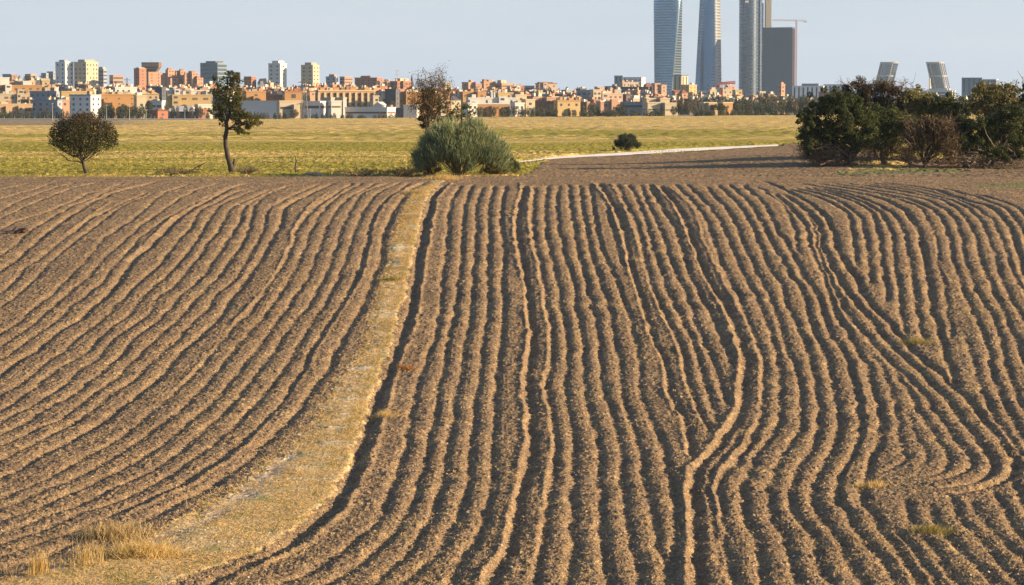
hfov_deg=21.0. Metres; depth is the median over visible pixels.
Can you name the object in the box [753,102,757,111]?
round tree
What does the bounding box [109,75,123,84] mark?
banded block
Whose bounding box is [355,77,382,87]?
brick mansion
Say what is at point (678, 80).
building
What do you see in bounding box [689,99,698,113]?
round tree
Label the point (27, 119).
boundary wall
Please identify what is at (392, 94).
dark apartments
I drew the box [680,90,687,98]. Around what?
brick house
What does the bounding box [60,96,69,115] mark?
tan house
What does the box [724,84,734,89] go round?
red far house
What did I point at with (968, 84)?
dark blue block
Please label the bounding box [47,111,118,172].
round tree
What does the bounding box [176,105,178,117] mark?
round tree
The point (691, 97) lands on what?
house
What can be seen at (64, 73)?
tower block
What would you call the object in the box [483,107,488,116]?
round tree
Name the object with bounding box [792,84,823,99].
striped office
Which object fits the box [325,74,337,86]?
block
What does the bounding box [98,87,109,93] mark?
house
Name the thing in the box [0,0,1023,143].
sky
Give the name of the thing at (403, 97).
orange flats
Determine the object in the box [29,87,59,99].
grey terrace
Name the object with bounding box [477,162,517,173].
shrub
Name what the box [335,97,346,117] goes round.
stair tower
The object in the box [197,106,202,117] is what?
round tree
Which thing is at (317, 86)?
house
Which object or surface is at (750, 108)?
round tree
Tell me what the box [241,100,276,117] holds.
grey warehouse
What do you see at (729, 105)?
yellow villa
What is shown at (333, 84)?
house
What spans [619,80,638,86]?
lit row
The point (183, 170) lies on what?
shrub
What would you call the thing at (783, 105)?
round tree
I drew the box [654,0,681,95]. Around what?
curved glass tower
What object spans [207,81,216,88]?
house
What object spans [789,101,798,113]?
round tree
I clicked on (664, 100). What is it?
cream cube
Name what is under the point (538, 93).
house
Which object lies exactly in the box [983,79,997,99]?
dark blue block
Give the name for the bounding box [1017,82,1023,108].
holm oak
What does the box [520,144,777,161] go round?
gravel road
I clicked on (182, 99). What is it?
tan strip
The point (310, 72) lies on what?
grey tower
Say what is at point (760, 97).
round tree
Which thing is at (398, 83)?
complex block
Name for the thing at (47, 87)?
lit terrace
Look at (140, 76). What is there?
brick tower
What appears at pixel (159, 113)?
brick hut
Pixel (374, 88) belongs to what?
house
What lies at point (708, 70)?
obelisk glass tower
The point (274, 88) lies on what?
house
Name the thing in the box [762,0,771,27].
arch tower
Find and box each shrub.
[45,110,50,117]
[55,109,60,117]
[155,166,199,174]
[234,164,259,173]
[327,167,395,176]
[383,166,420,176]
[413,161,442,175]
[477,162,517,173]
[493,156,519,171]
[610,110,616,116]
[630,108,635,115]
[737,109,745,114]
[890,110,972,167]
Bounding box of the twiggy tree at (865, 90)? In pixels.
[832,74,915,156]
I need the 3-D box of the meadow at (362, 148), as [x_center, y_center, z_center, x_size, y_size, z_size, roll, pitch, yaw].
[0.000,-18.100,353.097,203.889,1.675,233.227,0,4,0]
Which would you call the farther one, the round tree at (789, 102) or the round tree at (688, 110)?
the round tree at (789, 102)
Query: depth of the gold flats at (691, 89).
2595.99 m
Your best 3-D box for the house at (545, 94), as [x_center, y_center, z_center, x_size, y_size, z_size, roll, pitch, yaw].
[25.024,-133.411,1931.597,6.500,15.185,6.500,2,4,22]
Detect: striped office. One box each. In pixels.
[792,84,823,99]
[823,84,849,92]
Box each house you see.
[0,77,9,84]
[20,97,33,103]
[21,81,31,84]
[26,78,35,84]
[35,78,39,84]
[39,78,49,86]
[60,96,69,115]
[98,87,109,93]
[150,100,165,117]
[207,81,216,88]
[258,78,267,86]
[269,86,280,90]
[307,88,314,100]
[310,83,320,88]
[329,82,337,87]
[369,93,384,106]
[371,85,380,91]
[373,102,385,106]
[377,84,386,90]
[450,96,460,114]
[530,90,541,96]
[542,91,551,96]
[555,92,565,96]
[588,97,601,102]
[623,92,631,101]
[627,95,639,101]
[631,87,640,95]
[672,90,680,97]
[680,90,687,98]
[684,96,695,110]
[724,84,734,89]
[732,94,742,99]
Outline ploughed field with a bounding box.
[0,176,1023,584]
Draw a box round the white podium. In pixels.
[920,88,955,98]
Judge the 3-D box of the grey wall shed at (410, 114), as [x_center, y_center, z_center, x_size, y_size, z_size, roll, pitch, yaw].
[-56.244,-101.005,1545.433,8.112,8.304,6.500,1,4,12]
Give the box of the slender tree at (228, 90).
[207,70,263,171]
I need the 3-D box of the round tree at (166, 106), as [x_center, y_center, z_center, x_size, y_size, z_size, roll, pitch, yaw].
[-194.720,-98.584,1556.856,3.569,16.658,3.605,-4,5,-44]
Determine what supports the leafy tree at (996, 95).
on the ploughed field beyond crest
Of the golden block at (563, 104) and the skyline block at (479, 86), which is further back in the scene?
the skyline block at (479, 86)
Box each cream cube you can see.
[642,98,655,101]
[642,102,660,115]
[656,98,669,102]
[660,103,677,115]
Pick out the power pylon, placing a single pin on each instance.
(304, 82)
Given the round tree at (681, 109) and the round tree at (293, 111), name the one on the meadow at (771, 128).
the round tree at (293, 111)
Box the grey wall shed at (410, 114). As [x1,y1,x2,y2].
[403,105,418,117]
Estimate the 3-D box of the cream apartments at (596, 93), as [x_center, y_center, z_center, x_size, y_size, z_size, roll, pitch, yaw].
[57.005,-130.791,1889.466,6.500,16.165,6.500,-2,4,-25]
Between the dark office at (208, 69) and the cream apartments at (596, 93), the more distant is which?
the dark office at (208, 69)
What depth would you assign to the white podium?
2996.69 m
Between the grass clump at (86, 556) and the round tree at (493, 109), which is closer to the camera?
the grass clump at (86, 556)
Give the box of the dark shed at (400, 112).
[395,108,403,117]
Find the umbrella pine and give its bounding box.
[710,104,726,110]
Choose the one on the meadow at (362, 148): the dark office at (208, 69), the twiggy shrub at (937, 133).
the twiggy shrub at (937, 133)
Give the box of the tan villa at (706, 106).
[698,102,717,114]
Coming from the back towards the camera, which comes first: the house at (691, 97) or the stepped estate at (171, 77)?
the stepped estate at (171, 77)
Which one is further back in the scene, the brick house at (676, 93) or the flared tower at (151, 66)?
the flared tower at (151, 66)
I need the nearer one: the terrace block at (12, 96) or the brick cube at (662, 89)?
the terrace block at (12, 96)
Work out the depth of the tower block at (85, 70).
2996.64 m
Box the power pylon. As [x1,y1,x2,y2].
[297,81,310,118]
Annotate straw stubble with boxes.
[0,185,1023,584]
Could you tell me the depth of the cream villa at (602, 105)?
1597.62 m
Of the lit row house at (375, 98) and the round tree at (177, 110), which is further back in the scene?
the lit row house at (375, 98)
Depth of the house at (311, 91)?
2086.10 m
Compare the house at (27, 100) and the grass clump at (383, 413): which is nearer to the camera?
the grass clump at (383, 413)
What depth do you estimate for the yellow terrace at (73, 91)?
1798.52 m
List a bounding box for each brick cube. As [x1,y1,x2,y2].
[651,83,660,94]
[658,85,666,96]
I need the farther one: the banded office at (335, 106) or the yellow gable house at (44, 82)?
the yellow gable house at (44, 82)
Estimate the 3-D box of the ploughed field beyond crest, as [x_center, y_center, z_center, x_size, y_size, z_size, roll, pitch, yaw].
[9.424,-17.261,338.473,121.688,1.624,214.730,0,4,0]
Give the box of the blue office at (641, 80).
[624,77,644,86]
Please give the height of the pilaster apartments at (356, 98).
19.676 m
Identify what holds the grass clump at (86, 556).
on the grass track
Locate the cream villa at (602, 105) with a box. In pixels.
[595,99,620,115]
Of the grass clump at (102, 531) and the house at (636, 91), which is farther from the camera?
the house at (636, 91)
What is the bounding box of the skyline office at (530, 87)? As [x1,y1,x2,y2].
[524,86,534,91]
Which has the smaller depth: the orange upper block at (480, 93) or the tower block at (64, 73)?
the orange upper block at (480, 93)
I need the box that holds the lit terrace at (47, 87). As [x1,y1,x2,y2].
[43,84,58,90]
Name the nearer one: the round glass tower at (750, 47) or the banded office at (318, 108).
the banded office at (318, 108)
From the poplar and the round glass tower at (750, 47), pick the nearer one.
the poplar
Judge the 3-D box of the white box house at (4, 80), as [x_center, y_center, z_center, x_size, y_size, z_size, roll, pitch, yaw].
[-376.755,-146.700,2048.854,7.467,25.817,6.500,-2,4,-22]
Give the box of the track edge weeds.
[0,192,426,584]
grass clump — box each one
[27,544,54,574]
[56,511,161,543]
[58,524,114,568]
[88,530,204,560]
[360,408,403,421]
[378,274,404,281]
[394,187,428,194]
[396,363,416,370]
[413,173,466,179]
[842,477,893,490]
[899,334,939,346]
[899,521,962,535]
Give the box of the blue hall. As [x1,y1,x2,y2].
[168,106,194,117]
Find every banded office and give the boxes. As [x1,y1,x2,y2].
[303,101,325,117]
[328,100,341,117]
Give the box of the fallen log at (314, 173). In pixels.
[306,172,322,175]
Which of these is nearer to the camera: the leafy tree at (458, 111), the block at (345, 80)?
the leafy tree at (458, 111)
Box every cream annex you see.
[706,87,716,94]
[721,87,732,95]
[732,90,742,94]
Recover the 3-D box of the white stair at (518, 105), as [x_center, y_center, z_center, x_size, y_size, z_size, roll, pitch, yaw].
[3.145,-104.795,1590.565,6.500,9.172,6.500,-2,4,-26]
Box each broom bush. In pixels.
[408,110,514,174]
[612,132,641,150]
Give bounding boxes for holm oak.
[789,85,887,166]
[858,102,925,164]
[944,102,1023,169]
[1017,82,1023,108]
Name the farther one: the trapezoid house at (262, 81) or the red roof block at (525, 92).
the trapezoid house at (262, 81)
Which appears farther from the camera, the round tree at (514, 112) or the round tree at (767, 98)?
the round tree at (767, 98)
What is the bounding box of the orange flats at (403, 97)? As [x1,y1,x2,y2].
[399,89,425,115]
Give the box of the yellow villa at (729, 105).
[717,102,732,114]
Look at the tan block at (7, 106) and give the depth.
1640.34 m
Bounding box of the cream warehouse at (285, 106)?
[276,100,303,117]
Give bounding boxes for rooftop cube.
[528,97,541,100]
[542,97,555,100]
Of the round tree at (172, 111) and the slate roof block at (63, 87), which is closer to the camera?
the round tree at (172, 111)
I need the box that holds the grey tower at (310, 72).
[301,62,319,85]
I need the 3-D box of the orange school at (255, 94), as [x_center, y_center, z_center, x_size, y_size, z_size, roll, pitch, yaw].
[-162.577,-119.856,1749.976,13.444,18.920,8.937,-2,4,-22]
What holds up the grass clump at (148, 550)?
on the grass track
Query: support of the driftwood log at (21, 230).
on the ploughed field
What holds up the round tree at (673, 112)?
on the meadow at (771, 128)
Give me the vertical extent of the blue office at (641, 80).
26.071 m
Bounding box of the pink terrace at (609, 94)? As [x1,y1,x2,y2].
[598,87,622,101]
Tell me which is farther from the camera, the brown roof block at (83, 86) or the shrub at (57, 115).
the brown roof block at (83, 86)
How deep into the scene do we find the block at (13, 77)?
3072.03 m
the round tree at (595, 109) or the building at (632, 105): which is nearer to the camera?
the round tree at (595, 109)
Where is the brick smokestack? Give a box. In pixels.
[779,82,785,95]
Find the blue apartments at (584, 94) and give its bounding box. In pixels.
[576,90,588,101]
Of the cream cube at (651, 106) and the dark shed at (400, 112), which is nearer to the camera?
the dark shed at (400, 112)
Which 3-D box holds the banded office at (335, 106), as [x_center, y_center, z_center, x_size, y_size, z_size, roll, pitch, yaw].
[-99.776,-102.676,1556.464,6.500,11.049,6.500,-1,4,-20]
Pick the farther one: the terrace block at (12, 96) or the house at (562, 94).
the house at (562, 94)
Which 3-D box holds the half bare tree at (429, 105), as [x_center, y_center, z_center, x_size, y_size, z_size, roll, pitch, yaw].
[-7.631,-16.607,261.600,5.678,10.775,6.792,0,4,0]
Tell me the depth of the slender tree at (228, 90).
250.33 m
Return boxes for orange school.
[244,88,265,99]
[282,88,302,99]
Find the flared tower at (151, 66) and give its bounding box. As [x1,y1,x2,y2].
[141,60,161,71]
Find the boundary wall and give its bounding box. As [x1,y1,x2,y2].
[0,116,209,120]
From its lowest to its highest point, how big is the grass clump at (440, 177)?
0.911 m
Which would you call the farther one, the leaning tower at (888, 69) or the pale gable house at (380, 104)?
the leaning tower at (888, 69)
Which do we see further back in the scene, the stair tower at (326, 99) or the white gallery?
the white gallery
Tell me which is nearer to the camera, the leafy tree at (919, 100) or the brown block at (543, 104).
the leafy tree at (919, 100)
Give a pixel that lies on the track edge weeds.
(273, 445)
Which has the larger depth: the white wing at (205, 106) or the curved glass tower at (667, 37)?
the curved glass tower at (667, 37)
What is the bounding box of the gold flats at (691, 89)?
[680,83,696,98]
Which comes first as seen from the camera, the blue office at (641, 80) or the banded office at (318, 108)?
the banded office at (318, 108)
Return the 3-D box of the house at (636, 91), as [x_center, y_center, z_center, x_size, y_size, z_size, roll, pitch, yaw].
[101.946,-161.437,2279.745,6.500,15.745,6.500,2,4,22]
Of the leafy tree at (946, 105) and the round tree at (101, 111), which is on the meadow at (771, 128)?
the round tree at (101, 111)
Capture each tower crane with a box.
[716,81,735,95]
[772,19,806,85]
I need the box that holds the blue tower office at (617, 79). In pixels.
[614,76,623,86]
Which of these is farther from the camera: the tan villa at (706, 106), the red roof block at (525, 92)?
the red roof block at (525, 92)
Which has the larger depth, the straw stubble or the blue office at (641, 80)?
the blue office at (641, 80)
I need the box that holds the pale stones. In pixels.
[1,185,1018,584]
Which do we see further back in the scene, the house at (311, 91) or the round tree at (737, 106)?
the house at (311, 91)
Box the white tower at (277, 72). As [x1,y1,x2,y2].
[268,61,286,87]
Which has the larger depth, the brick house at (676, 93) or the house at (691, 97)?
the brick house at (676, 93)
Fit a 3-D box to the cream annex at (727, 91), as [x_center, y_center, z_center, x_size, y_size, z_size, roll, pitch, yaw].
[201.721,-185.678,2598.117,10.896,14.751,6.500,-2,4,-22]
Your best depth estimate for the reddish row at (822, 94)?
2697.12 m
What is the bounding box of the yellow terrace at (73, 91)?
[59,88,88,96]
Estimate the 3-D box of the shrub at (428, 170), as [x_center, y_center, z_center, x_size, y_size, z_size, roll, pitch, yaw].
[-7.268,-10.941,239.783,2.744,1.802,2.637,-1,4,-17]
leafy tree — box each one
[446,103,476,125]
[895,84,940,154]
[932,92,973,162]
[962,79,1022,162]
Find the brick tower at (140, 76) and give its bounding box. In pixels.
[133,67,146,89]
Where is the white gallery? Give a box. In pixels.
[466,92,517,102]
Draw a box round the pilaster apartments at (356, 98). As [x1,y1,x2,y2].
[315,87,373,106]
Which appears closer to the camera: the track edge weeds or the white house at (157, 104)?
the track edge weeds
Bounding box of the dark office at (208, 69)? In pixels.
[200,61,226,87]
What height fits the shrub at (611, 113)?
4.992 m
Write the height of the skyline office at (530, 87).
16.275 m
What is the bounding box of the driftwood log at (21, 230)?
[0,227,27,233]
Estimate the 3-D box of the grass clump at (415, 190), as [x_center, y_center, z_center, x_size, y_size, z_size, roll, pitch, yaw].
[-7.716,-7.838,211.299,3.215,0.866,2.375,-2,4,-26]
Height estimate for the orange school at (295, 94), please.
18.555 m
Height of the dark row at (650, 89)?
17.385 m
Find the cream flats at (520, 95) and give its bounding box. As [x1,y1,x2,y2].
[511,92,526,102]
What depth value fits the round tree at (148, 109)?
1555.80 m
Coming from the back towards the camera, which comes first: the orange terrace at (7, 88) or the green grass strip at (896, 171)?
the orange terrace at (7, 88)
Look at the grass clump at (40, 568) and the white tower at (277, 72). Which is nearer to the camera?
the grass clump at (40, 568)
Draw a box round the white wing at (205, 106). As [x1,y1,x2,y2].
[194,104,212,118]
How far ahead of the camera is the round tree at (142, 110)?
1544.42 m
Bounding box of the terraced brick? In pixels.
[535,82,556,90]
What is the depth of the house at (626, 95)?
2189.73 m
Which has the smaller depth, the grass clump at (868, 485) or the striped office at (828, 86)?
the grass clump at (868, 485)
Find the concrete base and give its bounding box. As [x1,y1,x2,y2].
[756,91,765,96]
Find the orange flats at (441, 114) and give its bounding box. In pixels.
[426,93,449,115]
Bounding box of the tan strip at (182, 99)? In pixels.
[166,91,211,108]
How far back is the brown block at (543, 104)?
1637.56 m
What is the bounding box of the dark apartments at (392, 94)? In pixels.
[385,89,399,107]
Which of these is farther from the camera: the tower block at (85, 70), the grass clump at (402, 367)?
the tower block at (85, 70)
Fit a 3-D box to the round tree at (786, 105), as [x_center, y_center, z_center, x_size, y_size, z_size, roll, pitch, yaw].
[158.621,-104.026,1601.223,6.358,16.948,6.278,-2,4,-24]
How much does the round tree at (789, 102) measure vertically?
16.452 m
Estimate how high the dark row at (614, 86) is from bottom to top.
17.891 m
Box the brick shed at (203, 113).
[195,109,208,117]
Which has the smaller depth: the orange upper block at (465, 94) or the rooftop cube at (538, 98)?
the rooftop cube at (538, 98)
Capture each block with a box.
[0,90,29,103]
[0,101,32,117]
[10,74,16,80]
[25,74,35,79]
[30,96,62,117]
[41,73,48,77]
[42,84,70,90]
[47,71,55,83]
[55,60,73,85]
[70,91,101,117]
[74,59,97,87]
[75,84,93,93]
[98,67,106,86]
[101,91,135,117]
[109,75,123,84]
[133,92,146,117]
[151,85,166,99]
[244,76,255,86]
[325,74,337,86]
[340,76,352,86]
[391,78,411,88]
[459,89,473,113]
[462,80,475,90]
[473,84,481,89]
[474,91,486,96]
[477,103,509,116]
[481,79,495,89]
[495,80,512,89]
[495,89,513,96]
[512,91,530,95]
[535,101,553,115]
[553,97,580,115]
[580,102,589,115]
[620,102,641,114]
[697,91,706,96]
[962,78,982,96]
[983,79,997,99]
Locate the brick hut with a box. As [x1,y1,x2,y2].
[151,108,167,117]
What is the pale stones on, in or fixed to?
on the ploughed field
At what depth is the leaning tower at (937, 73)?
6589.96 m
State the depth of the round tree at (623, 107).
1535.34 m
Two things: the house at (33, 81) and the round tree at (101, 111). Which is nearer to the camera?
the round tree at (101, 111)
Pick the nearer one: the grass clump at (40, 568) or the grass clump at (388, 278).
the grass clump at (40, 568)
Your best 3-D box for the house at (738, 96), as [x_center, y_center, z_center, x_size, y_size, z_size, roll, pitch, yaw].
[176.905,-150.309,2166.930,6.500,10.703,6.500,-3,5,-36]
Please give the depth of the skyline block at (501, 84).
2496.08 m
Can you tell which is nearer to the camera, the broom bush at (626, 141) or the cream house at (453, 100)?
the broom bush at (626, 141)
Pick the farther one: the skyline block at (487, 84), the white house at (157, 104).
the skyline block at (487, 84)
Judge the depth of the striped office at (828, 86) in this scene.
3045.73 m
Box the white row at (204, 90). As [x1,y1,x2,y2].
[166,87,212,103]
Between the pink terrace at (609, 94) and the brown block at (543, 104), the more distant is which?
the pink terrace at (609, 94)
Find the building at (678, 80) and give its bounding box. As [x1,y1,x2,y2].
[673,75,687,89]
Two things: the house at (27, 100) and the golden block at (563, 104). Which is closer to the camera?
the golden block at (563, 104)
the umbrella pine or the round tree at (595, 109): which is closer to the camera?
the umbrella pine
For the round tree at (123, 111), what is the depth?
1531.08 m
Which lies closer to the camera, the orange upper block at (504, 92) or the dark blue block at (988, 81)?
the orange upper block at (504, 92)
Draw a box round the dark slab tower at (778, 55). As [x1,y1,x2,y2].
[762,26,794,95]
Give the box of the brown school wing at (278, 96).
[266,91,281,99]
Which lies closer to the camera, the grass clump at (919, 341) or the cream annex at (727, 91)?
the grass clump at (919, 341)
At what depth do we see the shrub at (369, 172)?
237.05 m
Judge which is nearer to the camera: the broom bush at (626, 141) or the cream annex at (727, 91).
the broom bush at (626, 141)
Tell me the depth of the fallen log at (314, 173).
240.17 m
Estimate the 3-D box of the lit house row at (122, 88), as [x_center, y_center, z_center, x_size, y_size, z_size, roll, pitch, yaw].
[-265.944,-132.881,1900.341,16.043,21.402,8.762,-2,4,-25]
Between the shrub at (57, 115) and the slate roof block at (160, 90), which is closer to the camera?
the shrub at (57, 115)
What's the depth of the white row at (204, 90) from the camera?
1899.48 m
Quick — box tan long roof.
[134,90,158,101]
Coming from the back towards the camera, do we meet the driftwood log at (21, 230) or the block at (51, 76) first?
the block at (51, 76)
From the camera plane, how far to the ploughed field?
136.79 m
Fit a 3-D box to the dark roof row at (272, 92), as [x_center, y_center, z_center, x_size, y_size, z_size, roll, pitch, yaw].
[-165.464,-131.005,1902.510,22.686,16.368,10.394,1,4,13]
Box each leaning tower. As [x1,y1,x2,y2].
[873,62,898,95]
[926,62,950,89]
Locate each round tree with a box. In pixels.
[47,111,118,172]
[98,106,104,117]
[108,105,114,117]
[119,103,127,117]
[130,106,136,117]
[139,106,145,117]
[145,100,152,116]
[164,104,169,115]
[171,106,174,117]
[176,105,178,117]
[183,105,187,116]
[189,106,193,117]
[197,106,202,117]
[290,109,297,117]
[475,107,482,115]
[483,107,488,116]
[491,107,496,115]
[500,107,505,116]
[512,106,516,116]
[590,105,596,114]
[615,103,627,112]
[671,106,676,115]
[678,100,684,115]
[685,101,692,115]
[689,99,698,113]
[696,97,703,109]
[734,103,740,113]
[747,102,752,110]
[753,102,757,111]
[758,94,765,104]
[763,95,771,104]
[773,95,779,100]
[778,99,785,111]
[780,99,789,113]
[786,95,794,102]
[787,99,793,112]
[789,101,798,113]
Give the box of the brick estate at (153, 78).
[146,72,161,85]
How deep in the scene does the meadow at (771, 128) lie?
723.11 m
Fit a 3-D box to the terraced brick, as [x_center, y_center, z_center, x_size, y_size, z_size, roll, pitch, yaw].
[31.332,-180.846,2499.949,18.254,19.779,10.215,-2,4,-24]
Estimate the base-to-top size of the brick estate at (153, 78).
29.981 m
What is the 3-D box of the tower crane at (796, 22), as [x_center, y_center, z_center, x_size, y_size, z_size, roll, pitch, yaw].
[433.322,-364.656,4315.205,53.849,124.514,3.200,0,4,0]
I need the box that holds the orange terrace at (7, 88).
[0,84,41,93]
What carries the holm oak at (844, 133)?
on the ploughed field beyond crest
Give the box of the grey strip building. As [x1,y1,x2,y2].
[345,105,395,117]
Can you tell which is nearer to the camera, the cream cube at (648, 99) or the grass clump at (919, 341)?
the grass clump at (919, 341)
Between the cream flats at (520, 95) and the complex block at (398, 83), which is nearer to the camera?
the cream flats at (520, 95)
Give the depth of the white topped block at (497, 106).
1599.76 m
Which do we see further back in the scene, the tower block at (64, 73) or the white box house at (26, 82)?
the tower block at (64, 73)
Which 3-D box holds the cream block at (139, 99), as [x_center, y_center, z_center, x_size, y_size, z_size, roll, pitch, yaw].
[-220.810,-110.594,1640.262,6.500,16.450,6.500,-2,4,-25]
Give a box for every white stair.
[463,103,477,116]
[510,103,524,116]
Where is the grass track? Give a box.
[0,179,443,584]
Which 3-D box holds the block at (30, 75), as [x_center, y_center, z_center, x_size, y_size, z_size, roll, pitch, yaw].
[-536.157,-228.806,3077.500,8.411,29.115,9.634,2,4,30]
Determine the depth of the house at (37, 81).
2523.10 m
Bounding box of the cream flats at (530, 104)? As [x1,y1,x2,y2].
[521,99,535,115]
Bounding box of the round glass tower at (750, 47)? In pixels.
[739,0,761,97]
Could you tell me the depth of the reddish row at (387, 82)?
2594.70 m
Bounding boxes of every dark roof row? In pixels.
[266,90,283,93]
[450,92,489,98]
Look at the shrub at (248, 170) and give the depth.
245.57 m
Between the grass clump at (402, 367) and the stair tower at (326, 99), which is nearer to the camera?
the grass clump at (402, 367)
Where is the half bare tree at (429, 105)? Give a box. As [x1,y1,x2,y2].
[406,60,458,164]
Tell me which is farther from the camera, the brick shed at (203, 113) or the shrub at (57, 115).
the brick shed at (203, 113)
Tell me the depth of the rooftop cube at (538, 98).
1677.42 m
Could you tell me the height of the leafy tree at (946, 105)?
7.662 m
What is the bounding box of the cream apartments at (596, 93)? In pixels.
[589,89,601,98]
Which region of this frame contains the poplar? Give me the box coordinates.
[766,102,771,113]
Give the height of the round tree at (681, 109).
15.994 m
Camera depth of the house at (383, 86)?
2164.75 m
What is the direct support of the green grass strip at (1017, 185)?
on the ploughed field
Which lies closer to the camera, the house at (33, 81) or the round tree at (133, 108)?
the round tree at (133, 108)
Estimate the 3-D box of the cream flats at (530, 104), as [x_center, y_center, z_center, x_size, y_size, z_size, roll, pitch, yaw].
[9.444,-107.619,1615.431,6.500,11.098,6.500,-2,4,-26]
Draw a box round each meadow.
[0,114,1018,143]
[0,141,1023,176]
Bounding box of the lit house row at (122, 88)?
[112,84,136,93]
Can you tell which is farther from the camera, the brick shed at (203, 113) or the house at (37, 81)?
the house at (37, 81)
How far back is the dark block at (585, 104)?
1636.89 m
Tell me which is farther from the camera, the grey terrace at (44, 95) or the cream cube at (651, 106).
the grey terrace at (44, 95)
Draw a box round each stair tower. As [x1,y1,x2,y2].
[320,97,334,117]
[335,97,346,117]
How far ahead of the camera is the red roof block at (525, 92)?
1898.14 m
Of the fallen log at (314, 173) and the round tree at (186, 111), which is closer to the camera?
the fallen log at (314, 173)
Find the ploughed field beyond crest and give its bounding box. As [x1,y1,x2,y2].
[427,143,1023,176]
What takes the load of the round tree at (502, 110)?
on the meadow at (771, 128)
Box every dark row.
[604,84,618,89]
[620,84,652,94]
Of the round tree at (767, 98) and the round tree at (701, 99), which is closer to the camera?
the round tree at (767, 98)
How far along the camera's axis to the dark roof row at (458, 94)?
1902.03 m
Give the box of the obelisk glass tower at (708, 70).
[695,0,721,93]
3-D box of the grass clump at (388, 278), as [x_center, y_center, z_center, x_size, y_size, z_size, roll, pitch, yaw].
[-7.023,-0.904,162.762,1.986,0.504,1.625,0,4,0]
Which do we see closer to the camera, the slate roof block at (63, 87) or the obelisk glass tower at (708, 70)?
the slate roof block at (63, 87)
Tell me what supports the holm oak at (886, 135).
on the meadow at (362, 148)
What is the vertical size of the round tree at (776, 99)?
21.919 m
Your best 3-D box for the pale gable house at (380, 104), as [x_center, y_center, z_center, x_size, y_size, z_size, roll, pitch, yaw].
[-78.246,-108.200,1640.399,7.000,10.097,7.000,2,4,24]
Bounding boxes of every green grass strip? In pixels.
[831,168,969,174]
[966,183,1023,187]
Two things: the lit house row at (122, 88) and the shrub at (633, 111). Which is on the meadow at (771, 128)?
the shrub at (633, 111)
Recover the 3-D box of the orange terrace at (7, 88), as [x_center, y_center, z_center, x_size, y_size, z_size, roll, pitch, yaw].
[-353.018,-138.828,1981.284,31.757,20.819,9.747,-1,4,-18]
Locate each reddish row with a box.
[377,79,390,88]
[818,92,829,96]
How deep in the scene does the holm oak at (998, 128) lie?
256.61 m
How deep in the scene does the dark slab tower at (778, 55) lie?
4414.34 m
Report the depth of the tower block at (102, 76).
3042.61 m
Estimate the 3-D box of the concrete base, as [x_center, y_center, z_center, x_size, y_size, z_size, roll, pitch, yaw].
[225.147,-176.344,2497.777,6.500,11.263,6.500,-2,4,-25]
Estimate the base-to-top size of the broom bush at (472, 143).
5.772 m
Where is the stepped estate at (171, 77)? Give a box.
[161,68,202,86]
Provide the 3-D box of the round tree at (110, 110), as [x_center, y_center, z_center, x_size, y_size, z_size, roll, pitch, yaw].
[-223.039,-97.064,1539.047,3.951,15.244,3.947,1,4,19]
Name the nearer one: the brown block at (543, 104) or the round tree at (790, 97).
the brown block at (543, 104)

